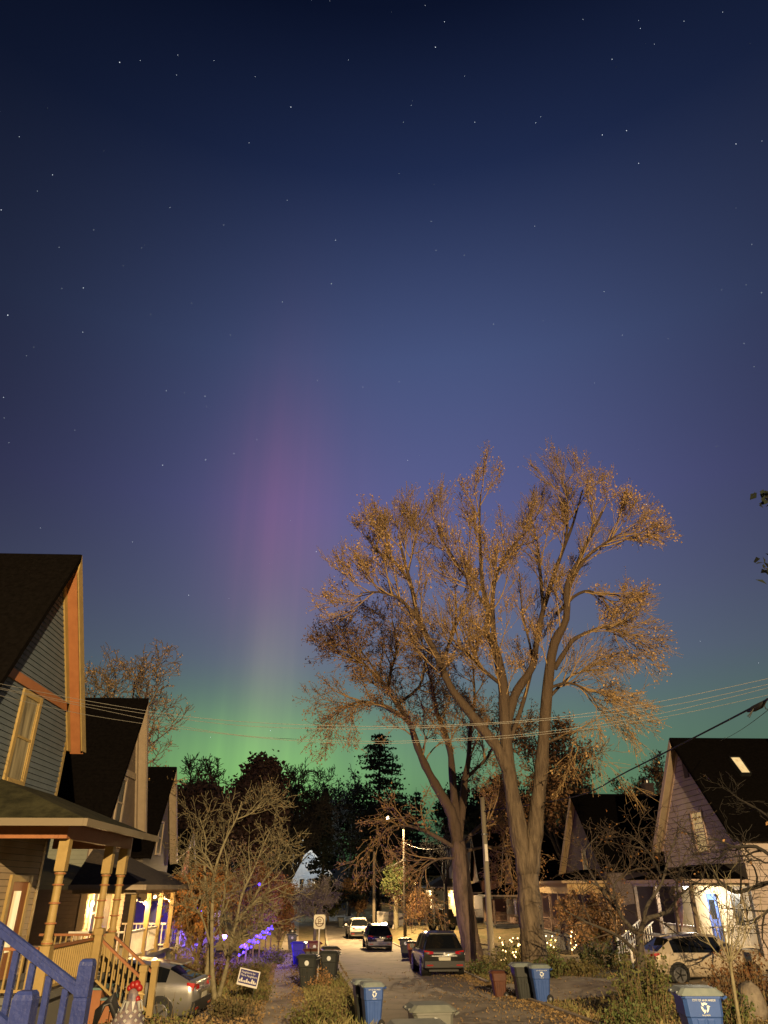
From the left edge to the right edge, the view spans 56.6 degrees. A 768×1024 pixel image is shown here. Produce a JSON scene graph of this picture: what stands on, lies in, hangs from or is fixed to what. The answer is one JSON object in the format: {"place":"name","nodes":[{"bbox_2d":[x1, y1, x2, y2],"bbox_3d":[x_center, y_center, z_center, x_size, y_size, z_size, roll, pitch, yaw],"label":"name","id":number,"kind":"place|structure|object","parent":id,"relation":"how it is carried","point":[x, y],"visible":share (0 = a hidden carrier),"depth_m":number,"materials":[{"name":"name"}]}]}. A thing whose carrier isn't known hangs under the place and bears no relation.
{"place":"outdoors","nodes":[
{"label":"outdoors","id":0,"kind":"place"},
{"bbox_2d":[144,1004,255,1023],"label":"driveway","id":1,"kind":"structure","parent":0,"point":[209,1016],"depth_m":18.95,"materials":[{"name":"concrete"}]},
{"bbox_2d":[98,956,211,1019],"bbox_3d":[-7.041,12.875,19.204,4.464,1.505,2.200,-1,-28,2],"label":"parked car","id":2,"kind":"object","parent":1,"relation":"on","point":[179,978],"visible":0.4,"depth_m":18.57,"materials":[{"name":"silver metal"}]},
{"bbox_2d":[256,916,305,1023],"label":"pavement","id":3,"kind":"structure","parent":0,"point":[275,1003],"depth_m":24.70,"materials":[{"name":"concrete"}]},
{"bbox_2d":[89,951,767,1023],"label":"fallen leaves","id":4,"kind":"object","parent":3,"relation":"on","point":[488,985],"visible":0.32,"depth_m":21.78,"materials":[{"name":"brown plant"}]},
{"bbox_2d":[0,695,766,743],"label":"wire","id":5,"kind":"object","parent":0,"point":[383,743],"visible":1,"depth_m":14.06,"materials":[{"name":"grey metal"}]},
{"bbox_2d":[1,688,765,741],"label":"wire","id":6,"kind":"object","parent":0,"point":[374,741],"visible":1,"depth_m":13.62,"materials":[{"name":"grey metal"}]},
{"bbox_2d":[0,0,767,866],"label":"sky","id":7,"kind":"structure","parent":0,"point":[478,208],"materials":[{"name":"blue"}]},
{"bbox_2d":[2,684,767,728],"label":"wire","id":8,"kind":"object","parent":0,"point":[390,728],"visible":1,"depth_m":13.20,"materials":[{"name":"grey metal"}]},
{"bbox_2d":[3,678,767,726],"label":"wire","id":9,"kind":"object","parent":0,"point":[383,726],"visible":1,"depth_m":12.72,"materials":[{"name":"grey metal"}]},
{"bbox_2d":[98,850,767,1023],"bbox_3d":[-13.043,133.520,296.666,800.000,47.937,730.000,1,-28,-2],"label":"ground","id":10,"kind":"structure","parent":0,"point":[306,928],"depth_m":62.39,"materials":[{"name":"soil"}]},
{"bbox_2d":[0,921,96,1023],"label":"blue stair rail","id":11,"kind":"object","parent":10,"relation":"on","point":[24,1003],"visible":1,"depth_m":4.72,"materials":[{"name":"paint"}]},
{"bbox_2d":[0,553,160,1023],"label":"blue house","id":12,"kind":"structure","parent":10,"relation":"on","point":[41,627],"depth_m":18.01,"materials":[{"name":"grey"}]},
{"bbox_2d":[0,875,33,979],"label":"door","id":13,"kind":"structure","parent":12,"relation":"in","point":[17,896],"depth_m":17.46,"materials":[{"name":"orange paint"}]},
{"bbox_2d":[2,688,43,785],"bbox_3d":[-8.976,5.644,17.788,0.073,2.230,1.180,1,-28,-2],"label":"window","id":14,"kind":"structure","parent":12,"relation":"in","point":[28,714],"depth_m":17.78,"materials":[{"name":"yellow paint"}]},
{"bbox_2d":[22,698,189,972],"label":"brown house","id":15,"kind":"structure","parent":10,"relation":"on","point":[106,774],"depth_m":27.12,"materials":[{"name":"brown wood"}]},
{"bbox_2d":[85,894,98,937],"bbox_3d":[-10.408,14.390,25.601,0.073,1.500,0.750,1,-28,-2],"label":"window","id":16,"kind":"structure","parent":15,"relation":"in","point":[93,909],"depth_m":25.54,"materials":[{"name":"white glass"}]},
{"bbox_2d":[113,777,128,821],"bbox_3d":[-10.496,11.581,28.427,0.073,1.960,1.010,1,-28,-2],"label":"window","id":17,"kind":"structure","parent":15,"relation":"in","point":[119,807],"depth_m":28.57,"materials":[{"name":"beige glass"}]},
{"bbox_2d":[92,980,144,1023],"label":"rooster statue","id":18,"kind":"object","parent":10,"relation":"on","point":[130,1011],"visible":1,"depth_m":11.38,"materials":[{"name":"white ceramic"}]},
{"bbox_2d":[84,638,194,793],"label":"bare tree","id":19,"kind":"object","parent":10,"relation":"on","point":[139,678],"visible":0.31,"depth_m":42.07,"materials":[{"name":"brown plant"}]},
{"bbox_2d":[119,767,200,964],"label":"dark house","id":20,"kind":"structure","parent":10,"relation":"on","point":[162,821],"depth_m":36.20,"materials":[{"name":"grey"}]},
{"bbox_2d":[150,995,196,1023],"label":"bush","id":21,"kind":"object","parent":10,"relation":"on","point":[171,1020],"visible":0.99,"depth_m":15.05,"materials":[{"name":"green plant"}]},
{"bbox_2d":[163,924,217,972],"bbox_3d":[-6.890,15.778,25.353,1.917,2.065,1.850,-16,-32,27],"label":"bush","id":22,"kind":"object","parent":10,"relation":"on","point":[195,964],"visible":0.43,"depth_m":25.23,"materials":[{"name":"brown plant"}]},
{"bbox_2d":[158,829,226,958],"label":"purple lit house","id":23,"kind":"structure","parent":10,"relation":"on","point":[164,918],"depth_m":43.15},
{"bbox_2d":[161,857,238,969],"bbox_3d":[-8.390,18.008,31.784,3.648,4.768,3.996,1,-28,-2],"label":"leafy shrub tree","id":24,"kind":"object","parent":10,"relation":"on","point":[192,919],"visible":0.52,"depth_m":31.63,"materials":[{"name":"brown plant"}]},
{"bbox_2d":[179,753,236,794],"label":"bare tree","id":25,"kind":"object","parent":10,"relation":"on","point":[208,768],"visible":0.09,"depth_m":86.68,"materials":[{"name":"plant"}]},
{"bbox_2d":[188,948,235,987],"bbox_3d":[-6.298,16.594,26.027,1.502,1.454,1.525,-20,-34,33],"label":"bush","id":26,"kind":"object","parent":10,"relation":"on","point":[220,968],"visible":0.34,"depth_m":26.06,"materials":[{"name":"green plant"}]},
{"bbox_2d":[177,772,247,878],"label":"dark red tree","id":27,"kind":"object","parent":10,"relation":"on","point":[202,787],"visible":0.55,"depth_m":64.34,"materials":[{"name":"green plant"}]},
{"bbox_2d":[208,990,257,1019],"bbox_3d":[-4.086,13.391,19.287,1.313,0.788,1.512,1,-28,-2],"label":"bush","id":28,"kind":"object","parent":10,"relation":"on","point":[228,1010],"visible":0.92,"depth_m":19.17,"materials":[{"name":"green plant"}]},
{"bbox_2d":[151,775,318,1001],"bbox_3d":[-4.865,12.087,23.304,5.592,6.826,5.041,1,-28,-2],"label":"multi stem tree","id":29,"kind":"object","parent":10,"relation":"on","point":[210,932],"visible":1,"depth_m":23.15,"materials":[{"name":"brown plant"}]},
{"bbox_2d":[236,967,259,997],"bbox_3d":[-4.179,14.432,21.628,0.640,0.970,0.022,9,-27,7],"label":"yard sign","id":30,"kind":"object","parent":10,"relation":"on","point":[248,978],"visible":1,"depth_m":21.74,"materials":[{"name":"white plastic"}]},
{"bbox_2d":[228,958,272,984],"bbox_3d":[-5.172,17.902,27.691,1.655,0.992,1.433,-9,-29,16],"label":"bush","id":31,"kind":"object","parent":10,"relation":"on","point":[255,968],"visible":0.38,"depth_m":27.65,"materials":[{"name":"green plant"}]},
{"bbox_2d":[234,976,274,1000],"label":"bush","id":32,"kind":"object","parent":10,"relation":"on","point":[249,990],"visible":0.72,"depth_m":22.74,"materials":[{"name":"green plant"}]},
{"bbox_2d":[224,857,289,953],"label":"leafy shrub tree","id":33,"kind":"object","parent":10,"relation":"on","point":[260,878],"visible":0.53,"depth_m":48.89,"materials":[{"name":"brown plant"}]},
{"bbox_2d":[227,749,293,936],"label":"dark red tree","id":34,"kind":"object","parent":10,"relation":"on","point":[258,766],"visible":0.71,"depth_m":72.65,"materials":[{"name":"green plant"}]},
{"bbox_2d":[261,945,286,963],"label":"bush","id":35,"kind":"object","parent":10,"relation":"on","point":[276,957],"visible":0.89,"depth_m":38.78,"materials":[{"name":"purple plant"}]},
{"bbox_2d":[262,877,300,949],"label":"leafy shrub tree","id":36,"kind":"object","parent":10,"relation":"on","point":[287,911],"visible":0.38,"depth_m":53.93,"materials":[{"name":"brown plant"}]},
{"bbox_2d":[290,941,307,963],"bbox_3d":[-4.552,23.634,38.252,0.888,1.075,0.674,-4,-28,7],"label":"wheelie bin","id":37,"kind":"object","parent":10,"relation":"on","point":[298,947],"visible":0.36,"depth_m":38.11,"materials":[{"name":"blue plastic"}]},
{"bbox_2d":[296,954,321,987],"bbox_3d":[-2.815,17.111,26.608,0.888,1.075,0.674,-5,-28,9],"label":"wheelie bin","id":38,"kind":"object","parent":10,"relation":"on","point":[308,964],"visible":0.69,"depth_m":26.44,"materials":[{"name":"green plastic"}]},
{"bbox_2d":[274,757,349,922],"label":"bare tree","id":39,"kind":"object","parent":10,"relation":"on","point":[297,824],"visible":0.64,"depth_m":91.03,"materials":[{"name":"brown plant"}]},
{"bbox_2d":[291,850,332,915],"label":"white house","id":40,"kind":"structure","parent":10,"relation":"on","point":[302,873],"depth_m":113.80,"materials":[{"name":"white paint"}]},
{"bbox_2d":[280,805,343,872],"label":"bare tree","id":41,"kind":"object","parent":10,"relation":"on","point":[332,862],"visible":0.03,"depth_m":143.27,"materials":[{"name":"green plant"}]},
{"bbox_2d":[285,999,342,1023],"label":"bush","id":42,"kind":"object","parent":10,"relation":"on","point":[326,1012],"visible":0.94,"depth_m":17.63,"materials":[{"name":"green plant"}]},
{"bbox_2d":[286,874,344,939],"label":"weeping tree","id":43,"kind":"object","parent":10,"relation":"on","point":[320,898],"visible":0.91,"depth_m":53.50,"materials":[{"name":"brown plant"}]},
{"bbox_2d":[305,963,331,989],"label":"bush","id":44,"kind":"object","parent":10,"relation":"on","point":[323,980],"visible":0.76,"depth_m":26.33,"materials":[{"name":"brown plant"}]},
{"bbox_2d":[302,787,341,913],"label":"conifer tree","id":45,"kind":"object","parent":10,"relation":"on","point":[325,842],"visible":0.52,"depth_m":93.16,"materials":[{"name":"green plant"}]},
{"bbox_2d":[302,985,354,1021],"bbox_3d":[-1.473,13.141,19.069,1.638,0.886,1.490,-18,-33,30],"label":"bush","id":46,"kind":"object","parent":10,"relation":"on","point":[335,1008],"visible":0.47,"depth_m":18.97,"materials":[{"name":"green plant"}]},
{"bbox_2d":[319,950,341,980],"bbox_3d":[-2.202,18.537,29.166,0.888,1.075,0.674,-4,-28,7],"label":"wheelie bin","id":47,"kind":"object","parent":10,"relation":"on","point":[329,959],"visible":0.67,"depth_m":29.01,"materials":[{"name":"green plastic"}]},
{"bbox_2d":[316,763,377,915],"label":"bare tree","id":48,"kind":"object","parent":10,"relation":"on","point":[345,827],"visible":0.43,"depth_m":113.42,"materials":[{"name":"green plant"}]},
{"bbox_2d":[340,877,372,917],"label":"street tree","id":49,"kind":"object","parent":10,"relation":"on","point":[359,906],"visible":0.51,"depth_m":94.38,"materials":[{"name":"brown plant"}]},
{"bbox_2d":[350,978,372,1023],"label":"wheelie bin","id":50,"kind":"object","parent":10,"relation":"on","point":[357,999],"visible":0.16,"depth_m":17.92,"materials":[{"name":"grey plastic"}]},
{"bbox_2d":[346,795,418,903],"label":"bare tree","id":51,"kind":"object","parent":10,"relation":"on","point":[407,837],"visible":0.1,"depth_m":132.64,"materials":[{"name":"brown plant"}]},
{"bbox_2d":[322,732,448,918],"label":"conifer tree","id":52,"kind":"object","parent":10,"relation":"on","point":[376,763],"visible":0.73,"depth_m":95.94,"materials":[{"name":"green plant"}]},
{"bbox_2d":[377,911,402,925],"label":"picket fence","id":53,"kind":"object","parent":10,"relation":"on","point":[384,917],"visible":0.64,"depth_m":78.44,"materials":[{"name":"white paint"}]},
{"bbox_2d":[379,857,409,929],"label":"street tree","id":54,"kind":"object","parent":10,"relation":"on","point":[390,876],"visible":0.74,"depth_m":72.28,"materials":[{"name":"green plant"}]},
{"bbox_2d":[387,816,406,936],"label":"utility pole","id":55,"kind":"object","parent":10,"relation":"on","point":[404,922],"visible":0.58,"depth_m":65.07,"materials":[{"name":"brown wood"}]},
{"bbox_2d":[402,889,431,925],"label":"leafy shrub tree","id":56,"kind":"object","parent":10,"relation":"on","point":[413,908],"visible":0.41,"depth_m":73.20,"materials":[{"name":"brown plant"}]},
{"bbox_2d":[398,792,439,902],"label":"conifer tree","id":57,"kind":"object","parent":10,"relation":"on","point":[417,838],"visible":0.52,"depth_m":107.01,"materials":[{"name":"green plant"}]},
{"bbox_2d":[400,844,443,905],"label":"tree","id":58,"kind":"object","parent":10,"relation":"on","point":[438,892],"depth_m":122.94,"materials":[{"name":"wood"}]},
{"bbox_2d":[292,579,553,961],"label":"maple tree","id":59,"kind":"object","parent":10,"relation":"on","point":[454,807],"visible":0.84,"depth_m":45.84,"materials":[{"name":"brown plant"}]},
{"bbox_2d":[411,815,451,929],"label":"street tree","id":60,"kind":"object","parent":10,"relation":"on","point":[444,879],"visible":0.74,"depth_m":59.30,"materials":[{"name":"brown plant"}]},
{"bbox_2d":[98,954,767,1023],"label":"grass","id":61,"kind":"structure","parent":10,"relation":"on","point":[337,981],"depth_m":23.73,"materials":[{"name":"green plant"}]},
{"bbox_2d":[426,909,457,930],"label":"bush","id":62,"kind":"object","parent":10,"relation":"on","point":[433,925],"visible":0.63,"depth_m":65.41,"materials":[{"name":"green plant"}]},
{"bbox_2d":[422,835,473,915],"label":"straw house","id":63,"kind":"structure","parent":10,"relation":"on","point":[438,882],"depth_m":94.40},
{"bbox_2d":[342,906,605,1023],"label":"kerb","id":64,"kind":"structure","parent":10,"relation":"on","point":[567,1013],"depth_m":20.66,"materials":[{"name":"concrete"}]},
{"bbox_2d":[429,766,524,835],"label":"leafy tree","id":65,"kind":"object","parent":10,"relation":"on","point":[472,816],"visible":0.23,"depth_m":112.81,"materials":[{"name":"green plant"}]},
{"bbox_2d":[466,959,499,976],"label":"bush","id":66,"kind":"object","parent":10,"relation":"on","point":[478,968],"visible":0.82,"depth_m":31.75,"materials":[{"name":"green plant"}]},
{"bbox_2d":[480,797,494,967],"bbox_3d":[5.301,18.981,36.577,0.350,8.134,0.425,1,-28,-2],"label":"utility pole","id":67,"kind":"object","parent":10,"relation":"on","point":[489,920],"visible":0.91,"depth_m":36.48,"materials":[{"name":"brown wood"}]},
{"bbox_2d":[484,698,767,811],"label":"cable","id":68,"kind":"object","parent":67,"relation":"attached to","point":[729,719],"visible":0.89,"depth_m":22.67,"materials":[{"name":"black rubber"}]},
{"bbox_2d":[304,437,681,962],"bbox_3d":[5.739,7.656,36.297,19.771,28.226,10.717,1,-28,-2],"label":"maple tree","id":69,"kind":"object","parent":10,"relation":"on","point":[526,838],"visible":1,"depth_m":36.66,"materials":[{"name":"brown plant"}]},
{"bbox_2d":[476,947,516,971],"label":"bush","id":70,"kind":"object","parent":10,"relation":"on","point":[505,961],"visible":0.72,"depth_m":32.73,"materials":[{"name":"green plant"}]},
{"bbox_2d":[452,834,552,921],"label":"red brown house","id":71,"kind":"structure","parent":10,"relation":"on","point":[476,866],"depth_m":85.42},
{"bbox_2d":[477,836,567,928],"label":"pinkish house","id":72,"kind":"structure","parent":10,"relation":"on","point":[552,867],"depth_m":72.71,"materials":[{"name":"brown"}]},
{"bbox_2d":[526,963,553,1002],"bbox_3d":[4.929,14.845,22.498,0.748,1.019,0.604,2,-28,-4],"label":"wheelie bin","id":73,"kind":"object","parent":10,"relation":"on","point":[539,974],"visible":1,"depth_m":22.34,"materials":[{"name":"blue plastic"}]},
{"bbox_2d":[490,780,596,837],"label":"leafy tree","id":74,"kind":"object","parent":10,"relation":"on","point":[559,833],"visible":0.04,"depth_m":89.50,"materials":[{"name":"brown plant"}]},
{"bbox_2d":[527,954,570,978],"bbox_3d":[6.513,18.086,28.300,1.908,0.962,1.927,1,-28,-2],"label":"bush","id":75,"kind":"object","parent":10,"relation":"on","point":[559,972],"visible":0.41,"depth_m":28.00,"materials":[{"name":"green plant"}]},
{"bbox_2d":[512,710,603,910],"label":"leafy tree","id":76,"kind":"object","parent":10,"relation":"on","point":[554,809],"visible":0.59,"depth_m":71.26,"materials":[{"name":"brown plant"}]},
{"bbox_2d":[542,956,599,976],"bbox_3d":[7.377,18.734,29.274,2.969,0.910,2.976,1,-28,-2],"label":"bush","id":77,"kind":"object","parent":10,"relation":"on","point":[583,969],"visible":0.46,"depth_m":28.81,"materials":[{"name":"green plant"}]},
{"bbox_2d":[552,884,626,951],"bbox_3d":[11.091,21.754,37.704,4.312,3.762,3.640,-15,-31,27],"label":"leafy shrub tree","id":78,"kind":"object","parent":10,"relation":"on","point":[602,921],"visible":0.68,"depth_m":37.44,"materials":[{"name":"brown plant"}]},
{"bbox_2d":[577,932,629,969],"bbox_3d":[9.724,19.419,31.534,2.364,1.660,2.344,-11,-30,20],"label":"bush","id":79,"kind":"object","parent":10,"relation":"on","point":[597,958],"visible":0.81,"depth_m":31.25,"materials":[{"name":"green plant"}]},
{"bbox_2d":[539,778,675,952],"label":"dusky house","id":80,"kind":"structure","parent":10,"relation":"on","point":[585,807],"depth_m":51.48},
{"bbox_2d":[599,996,658,1023],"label":"bush","id":81,"kind":"object","parent":10,"relation":"on","point":[631,1016],"visible":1,"depth_m":16.83,"materials":[{"name":"green plant"}]},
{"bbox_2d":[538,788,727,981],"bbox_3d":[9.324,13.862,26.843,8.066,6.570,5.325,1,-28,-2],"label":"twisted tree","id":82,"kind":"object","parent":10,"relation":"on","point":[639,932],"visible":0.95,"depth_m":27.10,"materials":[{"name":"brown plant"}]},
{"bbox_2d":[607,749,664,793],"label":"bare tree","id":83,"kind":"object","parent":10,"relation":"on","point":[656,773],"visible":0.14,"depth_m":77.52,"materials":[{"name":"brown plant"}]},
{"bbox_2d":[598,940,675,1022],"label":"bush","id":84,"kind":"object","parent":10,"relation":"on","point":[648,994],"visible":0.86,"depth_m":18.56,"materials":[{"name":"green plant"}]},
{"bbox_2d":[616,738,767,967],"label":"pale house","id":85,"kind":"structure","parent":10,"relation":"on","point":[738,760],"depth_m":34.42,"materials":[{"name":"grey"}]},
{"bbox_2d":[689,809,709,853],"bbox_3d":[15.413,15.632,34.880,0.073,1.920,1.350,1,-28,-2],"label":"window","id":86,"kind":"structure","parent":85,"relation":"in","point":[699,813],"depth_m":34.86,"materials":[{"name":"beige glass"}]},
{"bbox_2d":[705,893,724,941],"bbox_3d":[15.431,18.942,33.257,0.055,2.050,1.000,1,-28,-2],"label":"door","id":87,"kind":"structure","parent":85,"relation":"in","point":[709,899],"depth_m":33.28,"materials":[{"name":"blue"}]},
{"bbox_2d":[728,891,745,925],"bbox_3d":[15.519,17.452,31.330,0.073,1.400,1.100,1,-28,-2],"label":"window","id":88,"kind":"structure","parent":85,"relation":"in","point":[737,896],"depth_m":31.45,"materials":[{"name":"white glass"}]},
{"bbox_2d":[668,985,726,1023],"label":"wheelie bin","id":89,"kind":"object","parent":10,"relation":"on","point":[698,1004],"visible":1,"depth_m":13.16,"materials":[{"name":"blue plastic"}]},
{"bbox_2d":[660,771,767,972],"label":"bare tree","id":90,"kind":"object","parent":10,"relation":"on","point":[757,885],"visible":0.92,"depth_m":21.83,"materials":[{"name":"brown plant"}]},
{"bbox_2d":[682,859,766,1023],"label":"sapling","id":91,"kind":"object","parent":10,"relation":"on","point":[730,958],"visible":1,"depth_m":16.44,"materials":[{"name":"brown plant"}]},
{"bbox_2d":[697,938,767,1005],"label":"bush","id":92,"kind":"object","parent":10,"relation":"on","point":[741,973],"visible":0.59,"depth_m":19.91,"materials":[{"name":"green plant"}]},
{"bbox_2d":[715,983,757,1023],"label":"bush","id":93,"kind":"object","parent":10,"relation":"on","point":[742,1008],"visible":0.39,"depth_m":16.70,"materials":[{"name":"green plant"}]},
{"bbox_2d":[738,980,767,1020],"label":"boulder","id":94,"kind":"object","parent":10,"relation":"on","point":[756,998],"visible":0.64,"depth_m":17.43,"materials":[{"name":"stone"}]},
{"bbox_2d":[750,489,767,583],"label":"leafy tree","id":95,"kind":"object","parent":10,"relation":"on","point":[763,494],"visible":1,"depth_m":24.56,"materials":[{"name":"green plant"}]},
{"bbox_2d":[325,906,585,1023],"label":"road","id":96,"kind":"structure","parent":0,"point":[356,959],"depth_m":26.59,"materials":[{"name":"grey asphalt"}]},
{"bbox_2d":[345,918,367,938],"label":"parked car","id":97,"kind":"object","parent":96,"relation":"on","point":[355,927],"visible":0.54,"depth_m":66.81,"materials":[{"name":"beige paint"}]},
{"bbox_2d":[358,980,386,1023],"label":"wheelie bin","id":98,"kind":"object","parent":96,"relation":"on","point":[371,992],"visible":1,"depth_m":17.28,"materials":[{"name":"blue plastic"}]},
{"bbox_2d":[362,922,392,950],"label":"parked car","id":99,"kind":"object","parent":96,"relation":"on","point":[377,935],"visible":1,"depth_m":52.27,"materials":[{"name":"black paint"}]},
{"bbox_2d":[386,1018,445,1023],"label":"wheelie bin","id":100,"kind":"object","parent":96,"relation":"on","point":[419,1021],"visible":1,"depth_m":9.31,"materials":[{"name":"grey plastic"}]},
{"bbox_2d":[403,1001,458,1023],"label":"wheelie bin","id":101,"kind":"object","parent":96,"relation":"on","point":[443,1011],"visible":0.94,"depth_m":12.20,"materials":[{"name":"grey plastic"}]},
{"bbox_2d":[410,930,464,975],"bbox_3d":[2.424,20.396,33.132,2.200,1.735,4.664,2,-29,-5],"label":"parked car","id":102,"kind":"object","parent":96,"relation":"on","point":[438,951],"visible":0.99,"depth_m":31.36,"materials":[{"name":"grey paint"}]},
{"bbox_2d":[488,970,508,996],"bbox_3d":[3.858,15.839,23.962,0.635,0.770,0.483,3,-28,-6],"label":"wheelie bin","id":103,"kind":"object","parent":96,"relation":"on","point":[498,978],"visible":0.88,"depth_m":23.84,"materials":[{"name":"brown plastic"}]},
{"bbox_2d":[506,974,767,1000],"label":"driveway","id":104,"kind":"structure","parent":0,"point":[570,984],"depth_m":25.39,"materials":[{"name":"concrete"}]},
{"bbox_2d":[508,962,533,999],"bbox_3d":[4.520,15.203,23.140,0.841,1.019,0.639,3,-28,-6],"label":"wheelie bin","id":105,"kind":"object","parent":104,"relation":"on","point":[521,979],"visible":0.68,"depth_m":22.95,"materials":[{"name":"grey plastic"}]},
{"bbox_2d":[634,932,767,982],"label":"parked car","id":106,"kind":"object","parent":104,"relation":"on","point":[681,969],"visible":0.38,"depth_m":26.18,"materials":[{"name":"beige paint"}]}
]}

